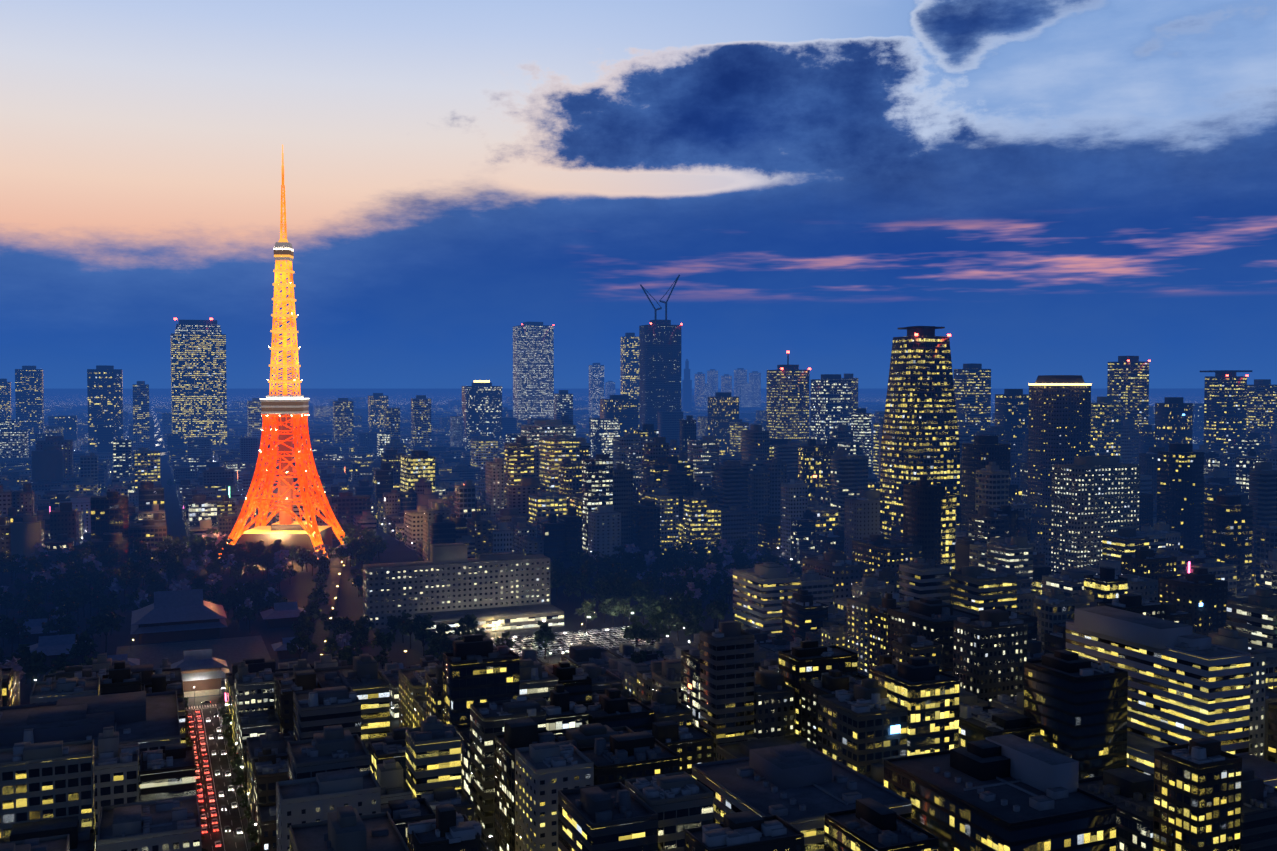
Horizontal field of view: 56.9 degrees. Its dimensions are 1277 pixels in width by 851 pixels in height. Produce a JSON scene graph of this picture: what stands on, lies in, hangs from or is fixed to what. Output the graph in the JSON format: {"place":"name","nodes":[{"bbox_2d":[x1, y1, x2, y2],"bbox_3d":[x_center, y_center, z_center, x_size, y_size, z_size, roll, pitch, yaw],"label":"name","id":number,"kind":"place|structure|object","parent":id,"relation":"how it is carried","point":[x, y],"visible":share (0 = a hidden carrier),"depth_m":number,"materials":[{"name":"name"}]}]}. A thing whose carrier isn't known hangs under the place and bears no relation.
{"place":"outdoors","nodes":[
{"label":"outdoors","id":0,"kind":"place"},
{"bbox_2d":[0,388,1203,850],"bbox_3d":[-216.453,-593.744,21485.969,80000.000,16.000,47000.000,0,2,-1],"label":"ground","id":1,"kind":"structure","parent":0,"point":[348,600],"depth_m":875.80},
{"bbox_2d":[5,584,304,691],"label":"temple buildings","id":2,"kind":"structure","parent":1,"relation":"on","point":[177,615],"depth_m":715.04,"materials":[{"name":"tile"}]},
{"bbox_2d":[104,487,406,659],"bbox_3d":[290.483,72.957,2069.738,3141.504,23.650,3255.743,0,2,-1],"label":"street lamps","id":3,"kind":"object","parent":1,"relation":"on","point":[337,607],"visible":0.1,"depth_m":821.20,"materials":[{"name":"orange"}]},
{"bbox_2d":[219,144,344,558],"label":"lattice tower","id":4,"kind":"structure","parent":1,"relation":"on","point":[268,421],"depth_m":957.38,"materials":[{"name":"orange metal"}]},
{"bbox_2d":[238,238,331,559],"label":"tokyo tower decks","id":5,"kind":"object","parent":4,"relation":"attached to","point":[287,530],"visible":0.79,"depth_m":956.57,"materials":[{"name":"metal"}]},
{"bbox_2d":[116,568,651,850],"bbox_3d":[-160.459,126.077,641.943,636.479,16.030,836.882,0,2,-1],"label":"roads and lots","id":6,"kind":"structure","parent":1,"relation":"on","point":[230,651],"depth_m":571.62,"materials":[{"name":"grey asphalt"}]},
{"bbox_2d":[187,700,242,846],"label":"car lights","id":7,"kind":"object","parent":6,"relation":"on","point":[212,798],"visible":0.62,"depth_m":465.25,"materials":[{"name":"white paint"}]},
{"bbox_2d":[490,626,655,656],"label":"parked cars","id":8,"kind":"object","parent":6,"relation":"on","point":[589,638],"visible":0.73,"depth_m":713.02,"materials":[{"name":"white paint"}]},
{"bbox_2d":[0,479,801,850],"bbox_3d":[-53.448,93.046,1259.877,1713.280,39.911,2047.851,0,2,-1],"label":"park trees","id":9,"kind":"object","parent":1,"relation":"on","point":[690,575],"visible":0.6,"depth_m":811.04,"materials":[{"name":"green plant"}]},
{"bbox_2d":[34,495,778,847],"bbox_3d":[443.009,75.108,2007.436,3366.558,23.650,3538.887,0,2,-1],"label":"white street lamps","id":10,"kind":"object","parent":1,"relation":"on","point":[392,707],"visible":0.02,"depth_m":572.18,"materials":[{"name":"white"}]},
{"bbox_2d":[0,320,1203,488],"bbox_3d":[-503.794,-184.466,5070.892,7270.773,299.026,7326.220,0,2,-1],"label":"city","id":11,"kind":"object","parent":1,"relation":"on","point":[201,423],"visible":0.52,"depth_m":2373.93},
{"bbox_2d":[640,275,679,319],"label":"construction cranes","id":12,"kind":"object","parent":11,"relation":"on","point":[675,281],"visible":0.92,"depth_m":1988.95,"materials":[{"name":"grey metal"}]},
{"bbox_2d":[174,318,1247,375],"bbox_3d":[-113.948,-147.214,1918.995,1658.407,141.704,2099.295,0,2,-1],"label":"obstruction lights","id":13,"kind":"object","parent":11,"relation":"on","point":[916,334],"visible":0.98,"depth_m":1681.55,"materials":[{"name":"red"}]},
{"bbox_2d":[0,326,1276,850],"bbox_3d":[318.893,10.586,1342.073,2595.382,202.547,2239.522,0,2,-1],"label":"city","id":14,"kind":"object","parent":1,"relation":"on","point":[1016,632],"visible":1,"depth_m":492.36},
{"bbox_2d":[474,327,1090,384],"bbox_3d":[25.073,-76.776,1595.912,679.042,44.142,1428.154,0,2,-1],"label":"crown lamps","id":15,"kind":"object","parent":14,"relation":"on","point":[903,328],"visible":0.75,"depth_m":957.13,"materials":[{"name":"yellow"}]},
{"bbox_2d":[183,414,1202,733],"bbox_3d":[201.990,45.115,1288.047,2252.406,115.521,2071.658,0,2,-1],"label":"lit signs","id":16,"kind":"object","parent":1,"relation":"on","point":[895,728],"visible":0.1,"depth_m":487.57,"materials":[{"name":"white"}]},
{"bbox_2d":[0,0,1276,388],"label":"sky","id":17,"kind":"structure","parent":0,"point":[1055,187],"materials":[{"name":"blue"}]}
]}

